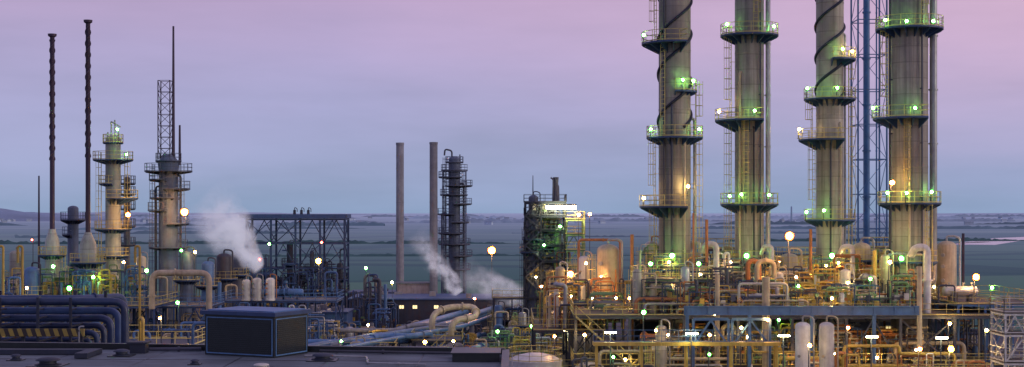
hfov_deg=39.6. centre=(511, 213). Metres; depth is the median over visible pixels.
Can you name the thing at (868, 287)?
pipe manifold
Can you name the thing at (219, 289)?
pipe
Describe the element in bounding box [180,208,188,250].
floodlight
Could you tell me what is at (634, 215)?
tree belt
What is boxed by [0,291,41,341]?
pipe trestle
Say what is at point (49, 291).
pipe manifold
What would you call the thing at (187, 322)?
pipe
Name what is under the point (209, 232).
tree belt
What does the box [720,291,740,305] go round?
pipe manifold
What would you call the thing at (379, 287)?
pipe
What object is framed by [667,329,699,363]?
pipe manifold
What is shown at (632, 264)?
pipe
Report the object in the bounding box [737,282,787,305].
pipe
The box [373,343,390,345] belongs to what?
pipe manifold
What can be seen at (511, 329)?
pipe manifold
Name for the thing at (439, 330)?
pipe
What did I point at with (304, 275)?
pipe manifold
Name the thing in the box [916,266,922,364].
pipe
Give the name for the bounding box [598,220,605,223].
distant house
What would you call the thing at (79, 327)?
roof pipe
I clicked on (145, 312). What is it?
pipe
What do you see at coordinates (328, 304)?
pipe manifold
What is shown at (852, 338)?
pipe manifold
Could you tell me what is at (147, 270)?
floodlight
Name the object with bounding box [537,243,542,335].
pipe
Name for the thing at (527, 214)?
process structure
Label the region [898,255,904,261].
floodlight
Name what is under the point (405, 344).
process vessel
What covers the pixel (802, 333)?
process vessel
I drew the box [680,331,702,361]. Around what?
pipe manifold
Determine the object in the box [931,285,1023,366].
process structure
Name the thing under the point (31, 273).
process vessel
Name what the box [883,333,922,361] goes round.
pipe manifold
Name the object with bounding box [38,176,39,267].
mast
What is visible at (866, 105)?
lattice tower
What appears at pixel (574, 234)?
process structure
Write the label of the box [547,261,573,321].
process vessel
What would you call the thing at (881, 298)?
pipe manifold
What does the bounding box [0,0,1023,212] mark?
sky
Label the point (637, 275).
process vessel
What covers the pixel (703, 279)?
pipe
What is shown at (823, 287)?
pipe manifold
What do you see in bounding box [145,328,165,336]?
pipe manifold
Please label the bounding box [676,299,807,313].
pipe
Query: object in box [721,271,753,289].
pipe manifold
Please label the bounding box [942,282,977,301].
heat exchanger
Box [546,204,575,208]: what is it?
floodlight bar
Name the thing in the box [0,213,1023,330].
ground
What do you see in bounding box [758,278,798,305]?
pipe manifold
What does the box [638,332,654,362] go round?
pipe manifold
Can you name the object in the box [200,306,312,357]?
rooftop plant room
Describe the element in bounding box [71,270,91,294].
pipe manifold
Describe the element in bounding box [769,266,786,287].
process vessel
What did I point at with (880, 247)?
process structure
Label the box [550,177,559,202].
vent stack
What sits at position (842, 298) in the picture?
pipe manifold
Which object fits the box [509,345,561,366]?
storage tank
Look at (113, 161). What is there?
process column
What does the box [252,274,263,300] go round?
process vessel
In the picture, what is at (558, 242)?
process vessel
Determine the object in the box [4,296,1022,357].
yard pavement
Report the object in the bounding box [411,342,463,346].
pipe
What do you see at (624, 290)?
pipe manifold
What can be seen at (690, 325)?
pipe manifold
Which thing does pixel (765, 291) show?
pipe
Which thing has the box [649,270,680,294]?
pipe manifold
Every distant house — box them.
[216,220,225,223]
[484,221,492,224]
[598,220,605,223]
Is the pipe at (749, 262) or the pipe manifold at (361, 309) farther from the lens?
the pipe manifold at (361, 309)
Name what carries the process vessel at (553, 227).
on the yard pavement
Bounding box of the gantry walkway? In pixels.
[592,330,780,366]
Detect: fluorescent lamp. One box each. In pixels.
[604,331,616,366]
[685,332,697,366]
[777,334,789,366]
[865,335,878,366]
[935,336,947,366]
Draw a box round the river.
[957,237,1023,244]
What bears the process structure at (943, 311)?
on the yard pavement
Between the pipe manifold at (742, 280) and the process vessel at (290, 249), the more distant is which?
the process vessel at (290, 249)
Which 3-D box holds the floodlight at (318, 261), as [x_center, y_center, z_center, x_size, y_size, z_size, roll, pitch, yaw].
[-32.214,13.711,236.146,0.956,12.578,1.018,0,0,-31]
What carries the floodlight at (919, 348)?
on the yard pavement
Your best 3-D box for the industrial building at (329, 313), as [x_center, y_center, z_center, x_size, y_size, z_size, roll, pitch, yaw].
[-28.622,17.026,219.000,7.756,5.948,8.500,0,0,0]
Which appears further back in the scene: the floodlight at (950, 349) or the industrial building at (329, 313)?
the industrial building at (329, 313)
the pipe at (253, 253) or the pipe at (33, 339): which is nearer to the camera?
the pipe at (33, 339)
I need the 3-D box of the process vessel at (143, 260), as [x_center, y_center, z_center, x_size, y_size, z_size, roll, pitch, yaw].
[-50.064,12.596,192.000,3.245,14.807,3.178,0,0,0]
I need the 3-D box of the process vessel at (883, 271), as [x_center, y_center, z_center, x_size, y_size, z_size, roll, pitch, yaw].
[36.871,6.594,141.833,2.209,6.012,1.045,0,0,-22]
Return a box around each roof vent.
[6,354,25,360]
[25,357,69,366]
[107,349,135,356]
[187,359,201,364]
[254,363,268,366]
[306,353,338,361]
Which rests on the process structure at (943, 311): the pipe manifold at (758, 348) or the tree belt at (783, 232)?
the pipe manifold at (758, 348)
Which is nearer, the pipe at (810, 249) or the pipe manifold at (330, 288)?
the pipe at (810, 249)
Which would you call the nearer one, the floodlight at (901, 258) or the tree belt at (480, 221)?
the floodlight at (901, 258)
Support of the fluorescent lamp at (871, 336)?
on the yard pavement
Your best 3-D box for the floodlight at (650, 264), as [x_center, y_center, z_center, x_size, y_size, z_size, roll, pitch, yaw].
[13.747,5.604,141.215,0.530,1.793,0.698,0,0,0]
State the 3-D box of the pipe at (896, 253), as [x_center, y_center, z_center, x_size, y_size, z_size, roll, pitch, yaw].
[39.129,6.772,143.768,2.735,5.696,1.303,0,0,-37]
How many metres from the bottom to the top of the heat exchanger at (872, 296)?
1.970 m
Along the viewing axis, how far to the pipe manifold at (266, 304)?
260.43 m
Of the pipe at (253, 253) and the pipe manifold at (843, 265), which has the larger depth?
the pipe at (253, 253)
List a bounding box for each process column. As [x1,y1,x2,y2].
[60,206,84,294]
[93,120,137,322]
[121,175,135,330]
[144,26,191,330]
[438,149,472,293]
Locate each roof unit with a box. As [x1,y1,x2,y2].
[126,341,150,353]
[451,348,500,361]
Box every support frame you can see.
[692,318,729,366]
[731,318,770,366]
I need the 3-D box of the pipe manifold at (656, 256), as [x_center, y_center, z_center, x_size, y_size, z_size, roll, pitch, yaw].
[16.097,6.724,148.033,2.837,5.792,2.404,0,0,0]
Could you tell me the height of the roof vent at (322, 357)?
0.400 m
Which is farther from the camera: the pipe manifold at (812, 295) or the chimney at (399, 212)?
the chimney at (399, 212)
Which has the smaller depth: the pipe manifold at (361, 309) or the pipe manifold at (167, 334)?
the pipe manifold at (167, 334)
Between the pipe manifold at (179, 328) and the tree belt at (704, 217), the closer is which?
the pipe manifold at (179, 328)
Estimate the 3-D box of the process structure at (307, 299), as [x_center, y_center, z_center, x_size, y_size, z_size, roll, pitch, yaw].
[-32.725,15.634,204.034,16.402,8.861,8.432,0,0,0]
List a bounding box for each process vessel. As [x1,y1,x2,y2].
[1,246,20,314]
[17,262,46,322]
[129,252,149,329]
[172,246,199,328]
[195,257,220,328]
[216,249,237,307]
[231,248,248,305]
[241,275,252,300]
[251,271,257,305]
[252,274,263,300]
[258,254,272,306]
[265,274,276,300]
[281,240,297,287]
[305,248,318,307]
[317,258,330,303]
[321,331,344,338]
[333,260,347,305]
[342,323,355,337]
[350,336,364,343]
[401,341,411,345]
[487,301,504,329]
[511,308,533,346]
[519,217,539,322]
[522,191,544,322]
[539,210,548,335]
[547,209,557,335]
[547,225,563,336]
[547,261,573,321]
[576,251,591,297]
[588,238,622,321]
[628,263,645,311]
[636,235,658,272]
[645,319,669,366]
[676,261,693,310]
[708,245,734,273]
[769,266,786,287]
[774,247,807,305]
[795,315,814,366]
[819,315,838,366]
[837,263,853,304]
[843,237,879,275]
[871,249,893,292]
[933,235,960,296]
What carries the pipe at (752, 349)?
on the yard pavement
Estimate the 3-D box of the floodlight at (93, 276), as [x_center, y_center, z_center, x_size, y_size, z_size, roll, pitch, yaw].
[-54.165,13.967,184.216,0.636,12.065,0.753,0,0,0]
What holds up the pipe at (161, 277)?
on the yard pavement
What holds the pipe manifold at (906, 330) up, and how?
on the process structure at (943, 311)
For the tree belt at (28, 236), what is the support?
on the ground
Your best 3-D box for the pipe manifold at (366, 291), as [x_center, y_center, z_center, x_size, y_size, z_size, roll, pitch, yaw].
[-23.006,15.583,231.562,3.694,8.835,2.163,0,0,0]
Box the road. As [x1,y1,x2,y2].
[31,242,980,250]
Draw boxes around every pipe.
[0,245,3,336]
[0,293,127,305]
[1,296,128,342]
[1,307,120,342]
[1,314,114,342]
[1,322,106,342]
[1,337,91,342]
[8,276,20,322]
[16,245,23,322]
[60,283,62,322]
[70,258,79,282]
[78,326,83,342]
[83,281,91,294]
[85,330,99,342]
[133,245,140,329]
[133,330,151,339]
[139,316,144,340]
[145,291,146,335]
[147,268,211,309]
[149,318,155,333]
[149,346,200,351]
[150,309,151,330]
[150,328,196,336]
[156,276,168,319]
[171,329,190,343]
[173,292,177,327]
[180,321,202,336]
[191,322,204,343]
[218,282,220,307]
[224,284,237,306]
[250,244,256,278]
[304,355,425,364]
[308,306,492,345]
[308,321,473,338]
[308,330,434,345]
[317,331,457,343]
[319,349,450,353]
[324,271,337,306]
[339,249,342,289]
[344,304,521,345]
[359,310,468,335]
[363,273,376,297]
[368,274,377,326]
[369,281,377,303]
[372,277,381,315]
[372,312,490,345]
[381,298,393,318]
[381,304,398,324]
[383,284,387,327]
[390,308,396,327]
[393,332,486,344]
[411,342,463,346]
[429,302,479,342]
[438,342,489,346]
[476,338,486,347]
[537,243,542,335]
[538,291,540,321]
[553,281,568,327]
[556,252,570,270]
[557,304,595,327]
[573,272,580,299]
[577,238,620,281]
[598,349,726,366]
[603,306,648,311]
[615,269,616,321]
[630,234,633,348]
[634,288,752,312]
[639,250,640,269]
[643,294,789,312]
[650,364,721,366]
[660,281,682,313]
[672,319,681,334]
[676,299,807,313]
[691,241,700,261]
[692,213,694,263]
[700,241,718,279]
[705,219,707,286]
[714,274,720,366]
[720,323,735,361]
[724,264,743,283]
[726,268,728,288]
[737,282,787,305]
[745,258,761,281]
[751,346,840,366]
[753,257,777,290]
[759,244,773,277]
[762,277,769,366]
[779,356,907,366]
[809,229,811,279]
[815,347,879,362]
[838,244,854,277]
[842,344,955,365]
[860,273,876,292]
[873,250,877,287]
[886,354,961,362]
[888,252,904,255]
[892,341,966,363]
[906,253,923,288]
[908,244,932,312]
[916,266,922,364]
[937,284,955,311]
[962,233,964,332]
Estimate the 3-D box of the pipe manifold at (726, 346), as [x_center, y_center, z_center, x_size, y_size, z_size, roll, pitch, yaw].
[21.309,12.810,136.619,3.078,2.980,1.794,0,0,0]
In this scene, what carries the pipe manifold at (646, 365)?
on the yard pavement
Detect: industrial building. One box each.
[306,304,353,337]
[348,286,396,297]
[348,291,510,331]
[396,282,429,293]
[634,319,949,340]
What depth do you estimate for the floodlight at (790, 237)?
136.97 m
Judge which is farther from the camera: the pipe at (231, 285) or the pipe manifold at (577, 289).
the pipe at (231, 285)
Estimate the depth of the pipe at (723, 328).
136.74 m
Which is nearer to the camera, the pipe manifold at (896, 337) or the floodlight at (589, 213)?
the pipe manifold at (896, 337)
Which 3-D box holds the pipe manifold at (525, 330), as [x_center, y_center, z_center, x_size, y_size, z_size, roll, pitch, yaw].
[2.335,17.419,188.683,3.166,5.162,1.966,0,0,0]
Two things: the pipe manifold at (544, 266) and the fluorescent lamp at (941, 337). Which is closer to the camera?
the fluorescent lamp at (941, 337)
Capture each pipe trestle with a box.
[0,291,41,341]
[36,291,76,342]
[69,291,106,342]
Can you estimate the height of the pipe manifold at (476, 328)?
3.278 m
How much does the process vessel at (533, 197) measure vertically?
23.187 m
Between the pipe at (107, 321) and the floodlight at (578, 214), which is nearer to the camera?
the pipe at (107, 321)
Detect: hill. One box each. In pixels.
[0,208,140,220]
[40,212,390,214]
[800,213,1023,214]
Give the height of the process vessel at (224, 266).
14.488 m
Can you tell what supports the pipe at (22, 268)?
on the yard pavement
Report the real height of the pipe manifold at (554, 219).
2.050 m
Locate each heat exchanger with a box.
[251,286,265,298]
[275,286,287,298]
[279,286,303,298]
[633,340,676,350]
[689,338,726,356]
[856,291,896,305]
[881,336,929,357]
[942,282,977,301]
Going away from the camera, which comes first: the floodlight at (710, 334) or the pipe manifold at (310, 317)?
the floodlight at (710, 334)
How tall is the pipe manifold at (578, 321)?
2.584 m
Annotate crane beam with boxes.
[239,214,350,217]
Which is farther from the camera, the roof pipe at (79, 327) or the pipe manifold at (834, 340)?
the pipe manifold at (834, 340)
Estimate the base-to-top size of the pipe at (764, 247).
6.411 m
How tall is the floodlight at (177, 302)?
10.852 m
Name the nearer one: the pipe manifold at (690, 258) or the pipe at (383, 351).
the pipe at (383, 351)
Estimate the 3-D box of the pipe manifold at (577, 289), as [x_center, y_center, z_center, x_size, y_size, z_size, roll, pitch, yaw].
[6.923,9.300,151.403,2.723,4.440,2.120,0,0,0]
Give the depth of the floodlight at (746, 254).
146.94 m
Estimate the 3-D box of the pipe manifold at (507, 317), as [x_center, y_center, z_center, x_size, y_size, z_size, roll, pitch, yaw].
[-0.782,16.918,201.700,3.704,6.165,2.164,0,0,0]
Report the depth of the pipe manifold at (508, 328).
186.65 m
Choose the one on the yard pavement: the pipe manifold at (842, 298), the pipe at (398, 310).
the pipe at (398, 310)
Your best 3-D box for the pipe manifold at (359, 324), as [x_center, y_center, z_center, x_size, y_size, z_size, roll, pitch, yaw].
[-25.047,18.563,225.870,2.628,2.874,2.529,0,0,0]
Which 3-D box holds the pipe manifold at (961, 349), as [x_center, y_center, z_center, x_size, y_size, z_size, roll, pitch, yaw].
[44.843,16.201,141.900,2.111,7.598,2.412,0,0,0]
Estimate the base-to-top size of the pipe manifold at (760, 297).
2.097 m
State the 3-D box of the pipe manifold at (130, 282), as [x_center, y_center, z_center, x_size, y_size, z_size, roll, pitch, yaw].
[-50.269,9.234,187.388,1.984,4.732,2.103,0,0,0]
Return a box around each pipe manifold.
[5,276,18,292]
[13,272,42,294]
[39,268,55,294]
[43,282,59,294]
[54,277,79,294]
[59,266,74,294]
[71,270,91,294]
[72,269,95,294]
[92,269,115,293]
[101,264,124,293]
[121,265,137,300]
[124,266,148,300]
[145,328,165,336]
[163,333,177,336]
[174,323,196,336]
[179,324,201,338]
[180,313,204,335]
[195,325,204,338]
[253,268,274,306]
[268,280,281,306]
[282,263,299,307]
[288,305,305,308]
[289,274,302,307]
[296,271,311,307]
[307,262,322,307]
[308,312,327,338]
[308,323,332,338]
[312,319,339,338]
[315,272,331,307]
[322,263,336,306]
[330,342,340,345]
[350,290,364,327]
[353,321,362,335]
[358,294,376,333]
[359,282,381,326]
[365,298,383,323]
[367,304,384,327]
[369,329,391,345]
[371,308,390,327]
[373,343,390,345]
[435,324,456,344]
[455,332,469,345]
[465,323,481,333]
[465,333,475,344]
[468,336,497,346]
[477,326,492,332]
[487,330,512,348]
[489,324,504,345]
[494,311,517,332]
[500,325,521,349]
[503,327,517,349]
[505,307,521,326]
[507,300,522,307]
[507,327,525,349]
[507,336,530,351]
[518,326,540,349]
[529,264,550,275]
[530,202,546,213]
[530,333,551,354]
[532,247,554,260]
[534,290,552,346]
[538,217,561,228]
[542,333,559,352]
[543,276,572,327]
[543,277,579,322]
[544,232,554,243]
[547,263,553,274]
[547,282,576,321]
[548,343,561,354]
[558,306,580,327]
[561,277,588,321]
[568,281,589,298]
[572,356,594,366]
[573,300,603,325]
[587,292,623,328]
[590,277,614,321]
[607,278,625,321]
[637,364,654,366]
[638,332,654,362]
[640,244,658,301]
[641,272,679,312]
[642,281,671,312]
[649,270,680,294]
[652,250,680,274]
[663,285,683,312]
[667,284,690,310]
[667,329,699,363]
[668,322,710,362]
[675,279,700,313]
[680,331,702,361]
[686,256,707,283]
[687,286,714,305]
[690,265,722,294]
[695,252,732,287]
[696,331,720,361]
[705,267,734,301]
[707,284,748,305]
[719,258,741,286]
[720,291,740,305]
[720,335,744,354]
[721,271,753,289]
[730,332,756,362]
[733,286,756,302]
[735,272,759,293]
[740,257,776,279]
[741,293,782,305]
[742,327,780,363]
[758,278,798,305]
[759,334,794,362]
[762,261,782,276]
[764,252,794,260]
[766,267,802,295]
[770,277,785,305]
[778,354,784,366]
[779,323,818,363]
[781,266,806,294]
[784,287,818,305]
[785,272,812,305]
[790,319,809,355]
[795,254,821,280]
[799,282,820,305]
[800,291,835,305]
[808,258,832,287]
[810,266,838,305]
[810,359,818,366]
[815,333,843,355]
[818,286,851,305]
[820,276,839,305]
[830,254,864,282]
[831,283,858,305]
[832,258,863,279]
[833,324,861,363]
[834,334,863,361]
[834,351,859,366]
[842,330,877,361]
[850,279,879,305]
[851,274,878,301]
[851,282,882,305]
[857,264,878,275]
[863,297,899,305]
[868,326,898,361]
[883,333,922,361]
[885,279,910,305]
[887,274,916,305]
[895,269,916,295]
[895,353,933,366]
[897,273,923,310]
[902,326,935,363]
[939,319,976,350]
[951,322,983,356]
[951,360,973,366]
[952,338,983,352]
[956,338,973,355]
[960,319,989,357]
[967,360,989,366]
[981,348,1001,360]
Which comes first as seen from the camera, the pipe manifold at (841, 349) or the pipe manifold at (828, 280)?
the pipe manifold at (841, 349)
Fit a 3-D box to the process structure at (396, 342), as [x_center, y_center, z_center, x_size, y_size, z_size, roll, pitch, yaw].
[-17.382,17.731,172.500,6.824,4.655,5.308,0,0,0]
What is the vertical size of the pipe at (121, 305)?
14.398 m
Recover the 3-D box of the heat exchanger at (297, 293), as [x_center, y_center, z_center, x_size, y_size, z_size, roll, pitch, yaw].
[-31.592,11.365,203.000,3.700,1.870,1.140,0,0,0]
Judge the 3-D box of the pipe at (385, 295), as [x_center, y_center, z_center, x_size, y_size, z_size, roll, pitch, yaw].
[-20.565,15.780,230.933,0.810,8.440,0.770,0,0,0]
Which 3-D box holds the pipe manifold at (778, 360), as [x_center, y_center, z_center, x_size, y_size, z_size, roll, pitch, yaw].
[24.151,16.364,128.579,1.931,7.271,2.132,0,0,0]
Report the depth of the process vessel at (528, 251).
205.46 m
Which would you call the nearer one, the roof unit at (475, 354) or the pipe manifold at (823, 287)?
the roof unit at (475, 354)
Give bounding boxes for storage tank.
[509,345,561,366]
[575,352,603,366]
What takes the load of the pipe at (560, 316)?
on the process structure at (537, 327)
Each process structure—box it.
[4,292,177,336]
[89,325,204,343]
[116,294,224,336]
[221,290,343,338]
[245,218,349,307]
[338,338,397,345]
[411,328,463,345]
[463,342,529,357]
[492,288,522,327]
[523,194,566,339]
[531,308,605,366]
[562,290,1011,366]
[565,211,585,335]
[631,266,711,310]
[698,238,734,275]
[771,269,817,296]
[775,247,816,271]
[840,267,880,305]
[870,237,890,275]
[911,360,990,366]
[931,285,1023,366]
[989,296,1023,366]
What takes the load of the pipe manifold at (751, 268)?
on the process structure at (943, 311)
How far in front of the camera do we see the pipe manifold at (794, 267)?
143.32 m
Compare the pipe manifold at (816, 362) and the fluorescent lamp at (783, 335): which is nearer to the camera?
the fluorescent lamp at (783, 335)
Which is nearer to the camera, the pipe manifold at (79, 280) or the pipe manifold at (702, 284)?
the pipe manifold at (702, 284)
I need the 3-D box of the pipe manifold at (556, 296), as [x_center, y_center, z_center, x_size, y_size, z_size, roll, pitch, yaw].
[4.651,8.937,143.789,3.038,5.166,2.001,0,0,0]
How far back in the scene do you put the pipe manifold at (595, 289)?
149.11 m
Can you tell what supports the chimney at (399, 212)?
on the yard pavement
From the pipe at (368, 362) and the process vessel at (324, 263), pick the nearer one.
the pipe at (368, 362)
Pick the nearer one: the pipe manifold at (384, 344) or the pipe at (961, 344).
the pipe at (961, 344)
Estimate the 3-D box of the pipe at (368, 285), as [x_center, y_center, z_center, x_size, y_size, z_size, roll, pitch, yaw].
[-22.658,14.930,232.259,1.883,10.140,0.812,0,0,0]
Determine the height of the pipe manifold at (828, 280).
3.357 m
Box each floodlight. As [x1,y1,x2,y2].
[66,285,71,294]
[91,274,95,292]
[144,268,148,329]
[158,315,161,343]
[175,300,179,336]
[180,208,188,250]
[257,257,261,278]
[315,258,321,263]
[487,246,495,254]
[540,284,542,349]
[576,212,580,239]
[583,332,586,363]
[584,262,587,349]
[588,212,591,286]
[641,309,646,363]
[648,260,652,276]
[654,327,657,366]
[669,252,674,276]
[696,260,700,289]
[708,332,711,366]
[739,324,742,366]
[743,252,749,264]
[766,316,769,366]
[784,231,793,295]
[795,274,797,305]
[807,341,811,366]
[846,324,849,366]
[868,276,872,305]
[887,259,891,302]
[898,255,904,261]
[918,345,921,366]
[947,344,954,366]
[948,320,951,365]
[972,273,979,358]
[985,327,988,366]
[990,285,993,340]
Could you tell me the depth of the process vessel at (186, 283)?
199.30 m
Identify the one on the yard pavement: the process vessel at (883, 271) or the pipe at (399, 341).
the pipe at (399, 341)
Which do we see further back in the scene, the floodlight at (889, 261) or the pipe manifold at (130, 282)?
the pipe manifold at (130, 282)
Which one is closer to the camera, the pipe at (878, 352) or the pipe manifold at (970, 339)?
the pipe at (878, 352)
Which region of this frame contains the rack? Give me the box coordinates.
[684,306,918,366]
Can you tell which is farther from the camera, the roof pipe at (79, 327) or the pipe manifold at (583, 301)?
the pipe manifold at (583, 301)
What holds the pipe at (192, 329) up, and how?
on the yard pavement
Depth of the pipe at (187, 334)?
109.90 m
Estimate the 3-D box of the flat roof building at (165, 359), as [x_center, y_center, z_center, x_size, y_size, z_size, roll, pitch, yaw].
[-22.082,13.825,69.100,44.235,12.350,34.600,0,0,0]
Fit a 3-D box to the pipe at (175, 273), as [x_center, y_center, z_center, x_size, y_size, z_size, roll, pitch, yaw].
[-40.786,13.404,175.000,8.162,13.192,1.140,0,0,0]
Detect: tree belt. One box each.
[0,221,384,225]
[0,240,517,243]
[14,235,648,237]
[56,226,342,229]
[79,230,322,233]
[84,214,1023,216]
[91,215,1023,218]
[136,217,1014,220]
[148,253,781,256]
[277,225,1023,228]
[305,219,948,222]
[691,230,929,233]
[714,221,1023,224]
[725,237,1023,241]
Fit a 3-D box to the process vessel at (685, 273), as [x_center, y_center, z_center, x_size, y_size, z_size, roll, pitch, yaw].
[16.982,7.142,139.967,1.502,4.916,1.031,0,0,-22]
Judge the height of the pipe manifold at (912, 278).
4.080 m
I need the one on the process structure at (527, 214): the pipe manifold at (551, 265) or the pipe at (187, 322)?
the pipe manifold at (551, 265)
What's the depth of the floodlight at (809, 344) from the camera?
114.35 m
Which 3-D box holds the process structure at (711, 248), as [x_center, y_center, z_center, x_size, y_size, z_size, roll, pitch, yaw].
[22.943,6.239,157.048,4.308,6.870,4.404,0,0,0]
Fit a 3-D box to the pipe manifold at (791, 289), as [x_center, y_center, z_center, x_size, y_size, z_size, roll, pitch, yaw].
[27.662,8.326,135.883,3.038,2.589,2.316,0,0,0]
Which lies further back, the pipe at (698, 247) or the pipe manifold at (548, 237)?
the pipe manifold at (548, 237)
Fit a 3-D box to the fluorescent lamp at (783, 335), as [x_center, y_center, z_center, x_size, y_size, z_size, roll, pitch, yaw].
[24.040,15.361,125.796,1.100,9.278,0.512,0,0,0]
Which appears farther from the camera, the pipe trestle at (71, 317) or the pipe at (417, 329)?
the pipe at (417, 329)
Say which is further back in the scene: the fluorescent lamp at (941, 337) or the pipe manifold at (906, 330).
the pipe manifold at (906, 330)
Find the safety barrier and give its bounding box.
[0,329,84,342]
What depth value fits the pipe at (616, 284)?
150.06 m
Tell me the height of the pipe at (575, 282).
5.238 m
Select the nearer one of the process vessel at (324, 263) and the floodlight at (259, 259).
the floodlight at (259, 259)
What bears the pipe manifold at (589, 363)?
on the yard pavement
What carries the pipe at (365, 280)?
on the yard pavement
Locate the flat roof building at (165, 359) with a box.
[0,342,512,366]
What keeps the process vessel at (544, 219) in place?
on the yard pavement
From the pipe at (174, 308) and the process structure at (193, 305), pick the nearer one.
the process structure at (193, 305)
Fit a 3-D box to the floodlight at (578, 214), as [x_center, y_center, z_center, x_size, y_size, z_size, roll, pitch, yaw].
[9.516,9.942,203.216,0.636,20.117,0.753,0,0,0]
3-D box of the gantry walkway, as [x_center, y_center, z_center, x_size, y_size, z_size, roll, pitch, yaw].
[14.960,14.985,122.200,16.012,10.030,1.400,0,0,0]
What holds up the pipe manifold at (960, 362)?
on the yard pavement
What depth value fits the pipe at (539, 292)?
150.77 m
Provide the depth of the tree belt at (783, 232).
1381.83 m
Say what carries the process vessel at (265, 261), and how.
on the yard pavement
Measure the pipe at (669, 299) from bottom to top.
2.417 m
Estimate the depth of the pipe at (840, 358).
129.12 m
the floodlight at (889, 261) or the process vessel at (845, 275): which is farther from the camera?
the process vessel at (845, 275)
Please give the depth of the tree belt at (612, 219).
3395.36 m
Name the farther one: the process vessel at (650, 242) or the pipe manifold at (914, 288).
the process vessel at (650, 242)
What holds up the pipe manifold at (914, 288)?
on the process structure at (943, 311)
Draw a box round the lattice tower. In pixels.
[850,0,887,250]
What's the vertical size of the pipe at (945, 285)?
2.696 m
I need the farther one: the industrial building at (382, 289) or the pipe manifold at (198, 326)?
the industrial building at (382, 289)
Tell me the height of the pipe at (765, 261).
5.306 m
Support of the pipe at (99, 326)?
on the yard pavement
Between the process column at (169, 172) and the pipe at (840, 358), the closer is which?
the pipe at (840, 358)
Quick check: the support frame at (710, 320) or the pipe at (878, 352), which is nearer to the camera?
the support frame at (710, 320)
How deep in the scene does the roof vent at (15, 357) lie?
77.10 m
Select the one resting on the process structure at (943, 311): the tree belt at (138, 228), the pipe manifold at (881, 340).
the pipe manifold at (881, 340)
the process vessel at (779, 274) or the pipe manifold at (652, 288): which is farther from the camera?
the process vessel at (779, 274)
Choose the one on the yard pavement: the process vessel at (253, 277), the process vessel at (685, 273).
the process vessel at (253, 277)
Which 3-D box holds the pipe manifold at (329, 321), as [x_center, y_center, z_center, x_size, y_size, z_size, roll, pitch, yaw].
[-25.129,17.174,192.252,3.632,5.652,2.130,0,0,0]
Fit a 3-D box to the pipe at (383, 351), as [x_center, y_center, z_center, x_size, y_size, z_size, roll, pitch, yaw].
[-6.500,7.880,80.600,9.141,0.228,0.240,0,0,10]
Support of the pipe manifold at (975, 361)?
on the yard pavement
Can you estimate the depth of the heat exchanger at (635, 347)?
140.50 m
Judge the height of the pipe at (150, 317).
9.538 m
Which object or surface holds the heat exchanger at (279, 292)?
on the process structure at (307, 299)
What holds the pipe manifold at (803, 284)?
on the process structure at (943, 311)
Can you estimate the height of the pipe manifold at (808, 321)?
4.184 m
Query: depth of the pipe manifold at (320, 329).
191.21 m
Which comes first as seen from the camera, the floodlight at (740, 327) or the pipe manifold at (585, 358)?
the floodlight at (740, 327)
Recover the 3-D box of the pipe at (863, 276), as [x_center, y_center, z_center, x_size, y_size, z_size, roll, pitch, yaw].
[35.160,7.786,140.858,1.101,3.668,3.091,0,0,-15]
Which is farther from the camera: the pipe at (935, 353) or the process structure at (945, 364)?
the pipe at (935, 353)
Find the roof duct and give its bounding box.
[0,348,101,357]
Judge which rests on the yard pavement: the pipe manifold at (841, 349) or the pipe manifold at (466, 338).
the pipe manifold at (466, 338)
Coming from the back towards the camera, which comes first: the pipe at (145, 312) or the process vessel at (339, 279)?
the process vessel at (339, 279)
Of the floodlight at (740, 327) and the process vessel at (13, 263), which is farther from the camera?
the process vessel at (13, 263)
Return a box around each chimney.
[396,142,403,290]
[429,142,437,293]
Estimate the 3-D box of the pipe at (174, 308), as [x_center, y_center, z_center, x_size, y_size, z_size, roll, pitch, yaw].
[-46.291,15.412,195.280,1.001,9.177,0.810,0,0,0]
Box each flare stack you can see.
[38,33,66,322]
[70,19,105,294]
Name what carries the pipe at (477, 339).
on the yard pavement
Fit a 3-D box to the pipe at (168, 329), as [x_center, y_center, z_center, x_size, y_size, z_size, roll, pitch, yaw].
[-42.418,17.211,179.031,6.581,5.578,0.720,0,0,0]
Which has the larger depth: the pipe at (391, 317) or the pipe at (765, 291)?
the pipe at (391, 317)
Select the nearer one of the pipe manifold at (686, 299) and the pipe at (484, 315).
the pipe manifold at (686, 299)
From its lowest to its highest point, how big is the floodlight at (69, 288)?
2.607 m
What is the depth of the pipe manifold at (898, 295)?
136.93 m
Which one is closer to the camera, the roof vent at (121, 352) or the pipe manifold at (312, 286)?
the roof vent at (121, 352)
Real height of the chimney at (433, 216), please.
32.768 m
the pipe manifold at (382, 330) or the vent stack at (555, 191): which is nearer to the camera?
the pipe manifold at (382, 330)
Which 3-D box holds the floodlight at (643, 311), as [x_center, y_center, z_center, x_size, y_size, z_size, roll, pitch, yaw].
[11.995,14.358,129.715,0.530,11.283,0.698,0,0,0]
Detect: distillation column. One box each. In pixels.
[639,0,704,340]
[715,0,778,338]
[798,0,855,337]
[873,0,943,336]
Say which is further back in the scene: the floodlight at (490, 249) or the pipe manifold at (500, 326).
the floodlight at (490, 249)
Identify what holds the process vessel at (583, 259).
on the process structure at (537, 327)
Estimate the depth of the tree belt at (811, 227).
1796.47 m
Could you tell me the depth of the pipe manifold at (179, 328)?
177.20 m
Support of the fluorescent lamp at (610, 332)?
on the yard pavement
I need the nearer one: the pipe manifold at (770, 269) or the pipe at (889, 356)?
the pipe at (889, 356)
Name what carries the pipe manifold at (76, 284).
on the process structure at (158, 303)

